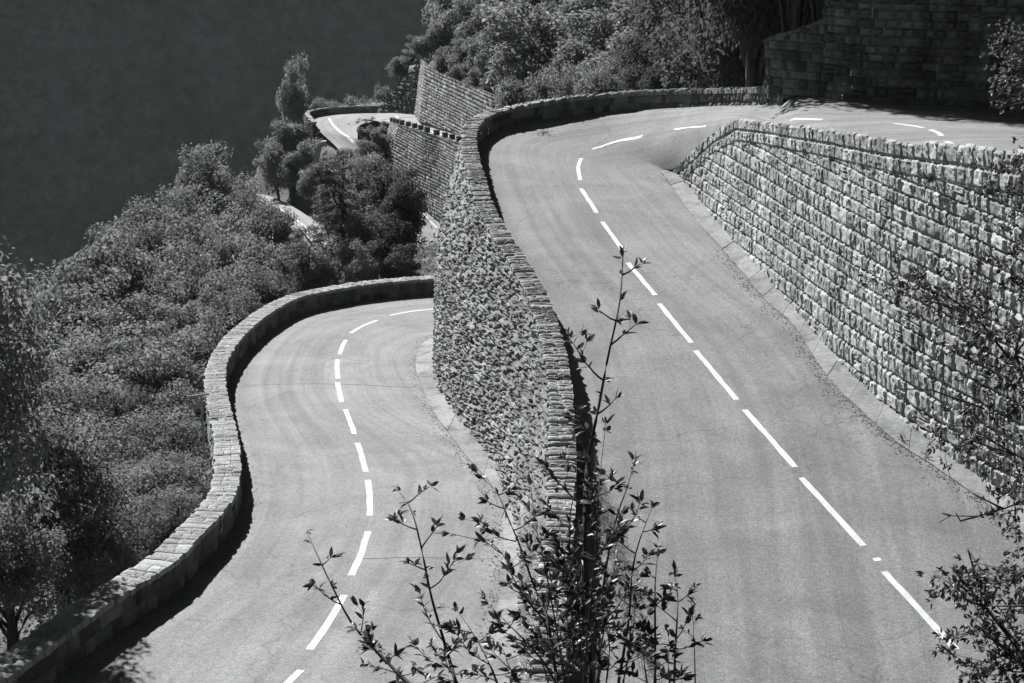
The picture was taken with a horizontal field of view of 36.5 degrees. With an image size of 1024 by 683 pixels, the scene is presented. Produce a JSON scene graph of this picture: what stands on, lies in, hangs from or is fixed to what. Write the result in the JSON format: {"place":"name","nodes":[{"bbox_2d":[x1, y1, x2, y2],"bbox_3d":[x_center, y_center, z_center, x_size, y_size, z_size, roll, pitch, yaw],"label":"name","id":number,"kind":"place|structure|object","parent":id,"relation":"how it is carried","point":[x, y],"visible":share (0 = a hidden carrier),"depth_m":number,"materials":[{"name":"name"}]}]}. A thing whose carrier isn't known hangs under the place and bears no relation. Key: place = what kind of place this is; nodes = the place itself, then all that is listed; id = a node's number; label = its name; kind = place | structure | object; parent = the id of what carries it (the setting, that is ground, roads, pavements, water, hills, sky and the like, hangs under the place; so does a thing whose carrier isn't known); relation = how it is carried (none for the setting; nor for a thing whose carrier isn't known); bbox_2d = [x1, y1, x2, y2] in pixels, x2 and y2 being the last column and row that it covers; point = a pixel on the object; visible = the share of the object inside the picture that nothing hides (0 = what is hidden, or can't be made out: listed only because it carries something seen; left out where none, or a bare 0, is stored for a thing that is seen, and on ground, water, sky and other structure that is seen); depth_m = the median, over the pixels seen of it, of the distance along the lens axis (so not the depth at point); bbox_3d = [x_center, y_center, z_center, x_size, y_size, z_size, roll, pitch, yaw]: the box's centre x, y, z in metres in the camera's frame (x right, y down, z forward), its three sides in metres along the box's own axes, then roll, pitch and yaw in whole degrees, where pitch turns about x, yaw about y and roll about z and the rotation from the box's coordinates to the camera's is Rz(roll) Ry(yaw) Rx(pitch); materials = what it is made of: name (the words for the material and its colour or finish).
{"place":"outdoors","nodes":[
{"label":"outdoors","id":0,"kind":"place"},
{"bbox_2d":[0,0,453,326],"bbox_3d":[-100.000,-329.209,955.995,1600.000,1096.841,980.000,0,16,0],"label":"sea","id":1,"kind":"structure","parent":0,"point":[108,108],"depth_m":844.13,"materials":[{"name":"grey liquid"}]},
{"bbox_2d":[53,294,503,682],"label":"road","id":2,"kind":"structure","parent":0,"point":[338,438],"depth_m":38.90,"materials":[{"name":"grey asphalt"}]},
{"bbox_2d":[415,337,520,682],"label":"kerb strip","id":3,"kind":"object","parent":2,"relation":"on","point":[460,435],"visible":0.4,"depth_m":43.97,"materials":[{"name":"concrete"}]},
{"bbox_2d":[313,112,458,249],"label":"road","id":4,"kind":"structure","parent":0,"point":[337,131],"depth_m":194.72,"materials":[{"name":"grey asphalt"}]},
{"bbox_2d":[0,11,1023,669],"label":"hillside","id":5,"kind":"structure","parent":0,"point":[302,203],"depth_m":103.42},
{"bbox_2d":[0,235,66,535],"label":"broadleaf tree","id":6,"kind":"object","parent":5,"relation":"on","point":[11,348],"visible":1,"depth_m":35.37,"materials":[{"name":"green plant"}]},
{"bbox_2d":[0,503,72,650],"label":"broadleaf tree","id":7,"kind":"object","parent":5,"relation":"on","point":[20,568],"visible":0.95,"depth_m":36.43,"materials":[{"name":"grey plant"}]},
{"bbox_2d":[4,283,106,349],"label":"bush","id":8,"kind":"object","parent":5,"relation":"on","point":[52,302],"visible":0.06,"depth_m":75.08,"materials":[{"name":"grey plant"}]},
{"bbox_2d":[0,322,118,395],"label":"bush","id":9,"kind":"object","parent":5,"relation":"on","point":[79,353],"visible":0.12,"depth_m":66.79,"materials":[{"name":"grey plant"}]},
{"bbox_2d":[3,367,133,452],"bbox_3d":[-16.772,4.655,58.909,5.697,7.629,5.866,13,21,38],"label":"broadleaf tree","id":10,"kind":"object","parent":5,"relation":"on","point":[68,396],"visible":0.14,"depth_m":57.72,"materials":[{"name":"grey plant"}]},
{"bbox_2d":[20,259,116,335],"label":"bush","id":11,"kind":"object","parent":5,"relation":"on","point":[63,287],"visible":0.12,"depth_m":77.66,"materials":[{"name":"grey plant"}]},
{"bbox_2d":[0,399,141,611],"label":"broadleaf tree","id":12,"kind":"object","parent":5,"relation":"on","point":[77,481],"visible":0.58,"depth_m":40.96,"materials":[{"name":"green plant"}]},
{"bbox_2d":[29,502,150,640],"bbox_3d":[-11.129,6.213,40.449,3.255,4.322,3.352,6,17,18],"label":"broadleaf tree","id":13,"kind":"object","parent":5,"relation":"on","point":[93,562],"visible":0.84,"depth_m":39.68,"materials":[{"name":"grey plant"}]},
{"bbox_2d":[44,301,161,377],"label":"bush","id":14,"kind":"object","parent":5,"relation":"on","point":[115,314],"visible":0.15,"depth_m":69.86,"materials":[{"name":"grey plant"}]},
{"bbox_2d":[48,226,166,311],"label":"broadleaf tree","id":15,"kind":"object","parent":5,"relation":"on","point":[94,258],"visible":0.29,"depth_m":80.10,"materials":[{"name":"grey plant"}]},
{"bbox_2d":[68,379,170,468],"bbox_3d":[-14.052,4.840,56.610,5.049,6.741,5.308,6,17,19],"label":"broadleaf tree","id":16,"kind":"object","parent":5,"relation":"on","point":[118,409],"visible":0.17,"depth_m":55.90,"materials":[{"name":"grey plant"}]},
{"bbox_2d":[83,220,160,282],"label":"broadleaf tree","id":17,"kind":"object","parent":5,"relation":"on","point":[140,246],"visible":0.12,"depth_m":99.40,"materials":[{"name":"grey plant"}]},
{"bbox_2d":[59,265,187,349],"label":"broadleaf tree","id":18,"kind":"object","parent":5,"relation":"on","point":[119,305],"visible":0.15,"depth_m":75.79,"materials":[{"name":"grey plant"}]},
{"bbox_2d":[72,332,201,418],"bbox_3d":[-15.888,2.964,64.399,5.985,7.138,5.737,9,19,29],"label":"broadleaf tree","id":19,"kind":"object","parent":5,"relation":"on","point":[139,366],"visible":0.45,"depth_m":63.61,"materials":[{"name":"grey plant"}]},
{"bbox_2d":[89,462,204,551],"bbox_3d":[-11.081,6.168,47.643,3.658,5.248,4.001,-7,18,-22],"label":"broadleaf tree","id":20,"kind":"object","parent":5,"relation":"on","point":[142,479],"visible":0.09,"depth_m":47.43,"materials":[{"name":"grey plant"}]},
{"bbox_2d":[104,195,190,245],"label":"broadleaf tree","id":21,"kind":"object","parent":5,"relation":"on","point":[137,215],"visible":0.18,"depth_m":105.28,"materials":[{"name":"grey plant"}]},
{"bbox_2d":[110,249,193,312],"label":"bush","id":22,"kind":"object","parent":5,"relation":"on","point":[160,276],"visible":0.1,"depth_m":85.32,"materials":[{"name":"grey plant"}]},
{"bbox_2d":[112,292,193,347],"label":"bush","id":23,"kind":"object","parent":5,"relation":"on","point":[149,317],"visible":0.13,"depth_m":75.12,"materials":[{"name":"grey plant"}]},
{"bbox_2d":[99,402,210,486],"bbox_3d":[-12.033,4.948,53.361,4.043,5.801,4.422,14,22,40],"label":"broadleaf tree","id":24,"kind":"object","parent":5,"relation":"on","point":[180,430],"visible":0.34,"depth_m":52.76,"materials":[{"name":"grey plant"}]},
{"bbox_2d":[119,484,205,554],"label":"broadleaf tree","id":25,"kind":"object","parent":5,"relation":"on","point":[167,523],"visible":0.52,"depth_m":44.88,"materials":[{"name":"grey plant"}]},
{"bbox_2d":[113,448,212,517],"bbox_3d":[-11.030,5.369,49.439,3.255,4.360,3.352,4,17,14],"label":"broadleaf tree","id":26,"kind":"object","parent":5,"relation":"on","point":[195,477],"visible":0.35,"depth_m":48.93,"materials":[{"name":"grey plant"}]},
{"bbox_2d":[135,351,206,411],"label":"broadleaf tree","id":27,"kind":"object","parent":5,"relation":"on","point":[197,380],"visible":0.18,"depth_m":63.81,"materials":[{"name":"grey plant"}]},
{"bbox_2d":[127,318,220,393],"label":"bush","id":28,"kind":"object","parent":5,"relation":"on","point":[205,346],"visible":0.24,"depth_m":70.63,"materials":[{"name":"grey plant"}]},
{"bbox_2d":[136,376,211,469],"bbox_3d":[-12.244,3.938,57.432,3.876,4.757,3.277,9,19,28],"label":"broadleaf tree","id":29,"kind":"object","parent":5,"relation":"on","point":[178,397],"visible":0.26,"depth_m":57.03,"materials":[{"name":"grey plant"}]},
{"bbox_2d":[129,207,229,285],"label":"broadleaf tree","id":30,"kind":"object","parent":5,"relation":"on","point":[158,234],"visible":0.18,"depth_m":99.86,"materials":[{"name":"grey plant"}]},
{"bbox_2d":[152,181,220,253],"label":"broadleaf tree","id":31,"kind":"object","parent":5,"relation":"on","point":[178,200],"visible":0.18,"depth_m":111.49,"materials":[{"name":"grey plant"}]},
{"bbox_2d":[146,236,233,304],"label":"broadleaf tree","id":32,"kind":"object","parent":5,"relation":"on","point":[201,269],"visible":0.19,"depth_m":91.63,"materials":[{"name":"grey plant"}]},
{"bbox_2d":[165,140,238,216],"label":"broadleaf tree","id":33,"kind":"object","parent":5,"relation":"on","point":[200,167],"visible":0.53,"depth_m":119.03,"materials":[{"name":"grey plant"}]},
{"bbox_2d":[169,305,245,365],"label":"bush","id":34,"kind":"object","parent":5,"relation":"on","point":[208,325],"visible":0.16,"depth_m":73.23,"materials":[{"name":"grey plant"}]},
{"bbox_2d":[190,166,267,235],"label":"broadleaf tree","id":35,"kind":"object","parent":5,"relation":"on","point":[218,204],"visible":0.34,"depth_m":117.12,"materials":[{"name":"grey plant"}]},
{"bbox_2d":[187,263,273,315],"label":"bush","id":36,"kind":"object","parent":5,"relation":"on","point":[213,286],"visible":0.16,"depth_m":83.72,"materials":[{"name":"grey plant"}]},
{"bbox_2d":[196,213,274,276],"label":"broadleaf tree","id":37,"kind":"object","parent":5,"relation":"on","point":[235,244],"visible":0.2,"depth_m":98.26,"materials":[{"name":"grey plant"}]},
{"bbox_2d":[206,285,264,336],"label":"bush","id":38,"kind":"object","parent":5,"relation":"on","point":[252,307],"visible":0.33,"depth_m":79.93,"materials":[{"name":"grey plant"}]},
{"bbox_2d":[0,273,502,682],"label":"parapet wall","id":39,"kind":"structure","parent":5,"relation":"on","point":[50,650],"depth_m":36.65,"materials":[{"name":"stone"}]},
{"bbox_2d":[237,263,291,319],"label":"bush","id":40,"kind":"object","parent":5,"relation":"on","point":[270,286],"visible":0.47,"depth_m":83.75,"materials":[{"name":"grey plant"}]},
{"bbox_2d":[225,232,304,293],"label":"broadleaf tree","id":41,"kind":"object","parent":5,"relation":"on","point":[258,256],"visible":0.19,"depth_m":89.80,"materials":[{"name":"grey plant"}]},
{"bbox_2d":[252,139,285,199],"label":"broadleaf tree","id":42,"kind":"object","parent":5,"relation":"on","point":[272,157],"visible":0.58,"depth_m":197.91,"materials":[{"name":"grey plant"}]},
{"bbox_2d":[236,198,304,251],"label":"broadleaf tree","id":43,"kind":"object","parent":5,"relation":"on","point":[276,227],"visible":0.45,"depth_m":107.79,"materials":[{"name":"grey plant"}]},
{"bbox_2d":[270,151,306,205],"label":"broadleaf tree","id":44,"kind":"object","parent":5,"relation":"on","point":[287,175],"visible":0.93,"depth_m":195.55,"materials":[{"name":"grey plant"}]},
{"bbox_2d":[275,51,310,126],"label":"broadleaf tree","id":45,"kind":"object","parent":5,"relation":"on","point":[294,103],"visible":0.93,"depth_m":236.54,"materials":[{"name":"grey plant"}]},
{"bbox_2d":[278,243,337,299],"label":"pine tree","id":46,"kind":"object","parent":5,"relation":"on","point":[301,247],"visible":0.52,"depth_m":82.04,"materials":[{"name":"grey plant"}]},
{"bbox_2d":[282,249,334,300],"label":"broadleaf tree","id":47,"kind":"object","parent":5,"relation":"on","point":[314,274],"visible":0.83,"depth_m":81.78,"materials":[{"name":"grey plant"}]},
{"bbox_2d":[277,161,371,298],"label":"pine tree","id":48,"kind":"object","parent":5,"relation":"on","point":[341,205],"visible":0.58,"depth_m":84.30,"materials":[{"name":"dark leaf"},{"name":"bark"}]},
{"bbox_2d":[307,229,365,284],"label":"broadleaf tree","id":49,"kind":"object","parent":5,"relation":"on","point":[344,253],"visible":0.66,"depth_m":81.64,"materials":[{"name":"grey plant"}]},
{"bbox_2d":[304,105,380,141],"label":"parapet wall","id":50,"kind":"structure","parent":5,"relation":"on","point":[310,121],"depth_m":202.42,"materials":[{"name":"stone"}]},
{"bbox_2d":[330,151,391,199],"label":"broadleaf tree","id":51,"kind":"object","parent":5,"relation":"on","point":[360,169],"visible":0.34,"depth_m":91.33,"materials":[{"name":"grey plant"}]},
{"bbox_2d":[338,238,386,283],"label":"broadleaf tree","id":52,"kind":"object","parent":5,"relation":"on","point":[364,270],"visible":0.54,"depth_m":80.12,"materials":[{"name":"grey plant"}]},
{"bbox_2d":[339,202,388,270],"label":"broadleaf tree","id":53,"kind":"object","parent":5,"relation":"on","point":[358,228],"visible":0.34,"depth_m":83.73,"materials":[{"name":"grey plant"}]},
{"bbox_2d":[303,529,448,682],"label":"sapling","id":54,"kind":"object","parent":5,"relation":"on","point":[332,598],"visible":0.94,"depth_m":8.19,"materials":[{"name":"black plant"}]},
{"bbox_2d":[355,159,430,274],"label":"broadleaf tree","id":55,"kind":"object","parent":5,"relation":"on","point":[380,185],"visible":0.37,"depth_m":85.80,"materials":[{"name":"grey plant"}]},
{"bbox_2d":[346,621,442,682],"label":"sapling","id":56,"kind":"object","parent":5,"relation":"on","point":[368,637],"visible":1,"depth_m":7.67,"materials":[{"name":"black plant"}]},
{"bbox_2d":[364,209,429,261],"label":"broadleaf tree","id":57,"kind":"object","parent":5,"relation":"on","point":[387,236],"visible":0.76,"depth_m":81.76,"materials":[{"name":"grey plant"}]},
{"bbox_2d":[375,242,422,278],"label":"broadleaf tree","id":58,"kind":"object","parent":5,"relation":"on","point":[399,264],"visible":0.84,"depth_m":79.85,"materials":[{"name":"grey plant"}]},
{"bbox_2d":[375,166,429,259],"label":"broadleaf tree","id":59,"kind":"object","parent":5,"relation":"on","point":[403,197],"visible":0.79,"depth_m":82.87,"materials":[{"name":"grey plant"}]},
{"bbox_2d":[382,117,460,221],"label":"retaining wall","id":60,"kind":"structure","parent":5,"relation":"on","point":[436,182],"depth_m":170.21,"materials":[{"name":"stone"}]},
{"bbox_2d":[384,480,474,682],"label":"sapling","id":61,"kind":"object","parent":5,"relation":"on","point":[445,651],"visible":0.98,"depth_m":8.04,"materials":[{"name":"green plant"}]},
{"bbox_2d":[377,59,495,134],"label":"retaining wall","id":62,"kind":"structure","parent":5,"relation":"on","point":[442,117],"depth_m":176.57,"materials":[{"name":"stone"}]},
{"bbox_2d":[436,0,483,39],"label":"broadleaf tree","id":63,"kind":"object","parent":5,"relation":"on","point":[451,20],"visible":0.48,"depth_m":199.69,"materials":[{"name":"grey plant"}]},
{"bbox_2d":[434,601,525,682],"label":"sapling","id":64,"kind":"object","parent":5,"relation":"on","point":[447,626],"visible":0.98,"depth_m":7.49,"materials":[{"name":"black plant"}]},
{"bbox_2d":[452,0,507,40],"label":"broadleaf tree","id":65,"kind":"object","parent":5,"relation":"on","point":[465,29],"visible":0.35,"depth_m":191.42,"materials":[{"name":"grey plant"}]},
{"bbox_2d":[468,19,531,72],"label":"broadleaf tree","id":66,"kind":"object","parent":5,"relation":"on","point":[488,33],"visible":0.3,"depth_m":171.25,"materials":[{"name":"grey plant"}]},
{"bbox_2d":[488,72,536,129],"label":"broadleaf tree","id":67,"kind":"object","parent":5,"relation":"on","point":[505,97],"visible":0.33,"depth_m":119.31,"materials":[{"name":"grey plant"}]},
{"bbox_2d":[458,463,582,682],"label":"sapling","id":68,"kind":"object","parent":5,"relation":"on","point":[473,467],"visible":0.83,"depth_m":7.76,"materials":[{"name":"black plant"}]},
{"bbox_2d":[441,520,600,682],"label":"sapling","id":69,"kind":"object","parent":5,"relation":"on","point":[536,546],"visible":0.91,"depth_m":7.65,"materials":[{"name":"black plant"}]},
{"bbox_2d":[479,590,571,682],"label":"sapling","id":70,"kind":"object","parent":5,"relation":"on","point":[499,624],"visible":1,"depth_m":7.47,"materials":[{"name":"black plant"}]},
{"bbox_2d":[477,0,585,94],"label":"broadleaf tree","id":71,"kind":"object","parent":5,"relation":"on","point":[544,43],"visible":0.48,"depth_m":137.37,"materials":[{"name":"grey plant"}]},
{"bbox_2d":[506,474,598,682],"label":"sapling","id":72,"kind":"object","parent":5,"relation":"on","point":[546,534],"visible":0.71,"depth_m":7.79,"materials":[{"name":"black plant"}]},
{"bbox_2d":[522,482,587,682],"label":"sapling","id":73,"kind":"object","parent":5,"relation":"on","point":[546,502],"visible":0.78,"depth_m":7.93,"materials":[{"name":"black plant"}]},
{"bbox_2d":[537,428,606,682],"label":"sapling","id":74,"kind":"object","parent":5,"relation":"on","point":[555,516],"visible":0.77,"depth_m":7.93,"materials":[{"name":"black plant"}]},
{"bbox_2d":[546,36,602,89],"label":"broadleaf tree","id":75,"kind":"object","parent":5,"relation":"on","point":[576,51],"visible":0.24,"depth_m":124.39,"materials":[{"name":"grey plant"}]},
{"bbox_2d":[550,556,619,682],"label":"sapling","id":76,"kind":"object","parent":5,"relation":"on","point":[569,603],"visible":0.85,"depth_m":7.68,"materials":[{"name":"black plant"}]},
{"bbox_2d":[548,4,623,61],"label":"broadleaf tree","id":77,"kind":"object","parent":5,"relation":"on","point":[596,23],"visible":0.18,"depth_m":134.23,"materials":[{"name":"grey plant"}]},
{"bbox_2d":[546,414,631,682],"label":"sapling","id":78,"kind":"object","parent":5,"relation":"on","point":[623,529],"visible":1,"depth_m":7.49,"materials":[{"name":"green plant"}]},
{"bbox_2d":[533,246,649,682],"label":"sapling","id":79,"kind":"object","parent":5,"relation":"on","point":[592,436],"visible":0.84,"depth_m":7.94,"materials":[{"name":"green plant"}]},
{"bbox_2d":[572,62,624,95],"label":"broadleaf tree","id":80,"kind":"object","parent":5,"relation":"on","point":[595,84],"visible":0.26,"depth_m":99.93,"materials":[{"name":"grey plant"}]},
{"bbox_2d":[566,450,649,682],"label":"sapling","id":81,"kind":"object","parent":5,"relation":"on","point":[641,497],"visible":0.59,"depth_m":8.05,"materials":[{"name":"black plant"}]},
{"bbox_2d":[576,24,646,80],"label":"broadleaf tree","id":82,"kind":"object","parent":5,"relation":"on","point":[615,39],"visible":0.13,"depth_m":117.62,"materials":[{"name":"grey plant"}]},
{"bbox_2d":[432,86,801,682],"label":"retaining wall","id":83,"kind":"structure","parent":5,"relation":"on","point":[484,303],"depth_m":49.53,"materials":[{"name":"stone"}]},
{"bbox_2d":[584,500,666,682],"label":"sapling","id":84,"kind":"object","parent":5,"relation":"on","point":[657,526],"visible":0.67,"depth_m":7.99,"materials":[{"name":"black plant"}]},
{"bbox_2d":[617,34,658,90],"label":"broadleaf tree","id":85,"kind":"object","parent":5,"relation":"on","point":[637,52],"visible":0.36,"depth_m":96.00,"materials":[{"name":"grey plant"}]},
{"bbox_2d":[611,0,683,82],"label":"broadleaf tree","id":86,"kind":"object","parent":5,"relation":"on","point":[647,11],"visible":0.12,"depth_m":101.83,"materials":[{"name":"grey plant"}]},
{"bbox_2d":[632,543,679,682],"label":"sapling","id":87,"kind":"object","parent":5,"relation":"on","point":[647,627],"visible":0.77,"depth_m":7.68,"materials":[{"name":"black plant"}]},
{"bbox_2d":[646,559,701,682],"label":"sapling","id":88,"kind":"object","parent":5,"relation":"on","point":[664,605],"visible":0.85,"depth_m":7.83,"materials":[{"name":"black plant"}]},
{"bbox_2d":[638,623,712,682],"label":"sapling","id":89,"kind":"object","parent":5,"relation":"on","point":[651,640],"visible":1,"depth_m":7.41,"materials":[{"name":"black plant"}]},
{"bbox_2d":[643,0,791,88],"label":"broadleaf tree","id":90,"kind":"object","parent":5,"relation":"on","point":[725,69],"visible":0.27,"depth_m":70.65,"materials":[{"name":"grey plant"}]},
{"bbox_2d":[682,0,791,149],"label":"broadleaf tree","id":91,"kind":"object","parent":5,"relation":"on","point":[752,13],"visible":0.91,"depth_m":62.26,"materials":[{"name":"grey plant"}]},
{"bbox_2d":[736,2,778,157],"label":"broadleaf tree","id":92,"kind":"object","parent":5,"relation":"on","point":[753,71],"visible":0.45,"depth_m":63.11,"materials":[{"name":"grey plant"}]},
{"bbox_2d":[857,41,1023,562],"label":"broadleaf tree","id":93,"kind":"object","parent":5,"relation":"on","point":[1012,279],"visible":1,"depth_m":12.52,"materials":[{"name":"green plant"}]},
{"bbox_2d":[915,549,1023,682],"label":"broadleaf tree","id":94,"kind":"object","parent":5,"relation":"on","point":[986,597],"visible":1,"depth_m":8.45,"materials":[{"name":"black plant"}]},
{"bbox_2d":[478,97,1023,682],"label":"road","id":95,"kind":"structure","parent":0,"point":[804,535],"depth_m":39.78,"materials":[{"name":"grey asphalt"}]},
{"bbox_2d":[58,96,1023,682],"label":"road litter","id":96,"kind":"object","parent":95,"relation":"on","point":[492,492],"visible":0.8,"depth_m":39.99,"materials":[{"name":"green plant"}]},
{"bbox_2d":[575,428,661,682],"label":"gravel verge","id":97,"kind":"structure","parent":95,"relation":"on","point":[637,615],"depth_m":34.72,"materials":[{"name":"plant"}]},
{"bbox_2d":[660,169,1023,534],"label":"kerb strip","id":98,"kind":"object","parent":95,"relation":"on","point":[868,404],"visible":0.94,"depth_m":43.70,"materials":[{"name":"concrete"}]},
{"bbox_2d":[673,118,1023,502],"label":"retaining wall","id":99,"kind":"structure","parent":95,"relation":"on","point":[851,327],"depth_m":42.99,"materials":[{"name":"stone"}]},
{"bbox_2d":[763,0,1023,112],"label":"retaining wall","id":100,"kind":"structure","parent":95,"relation":"on","point":[930,40],"depth_m":53.89,"materials":[{"name":"stone"}]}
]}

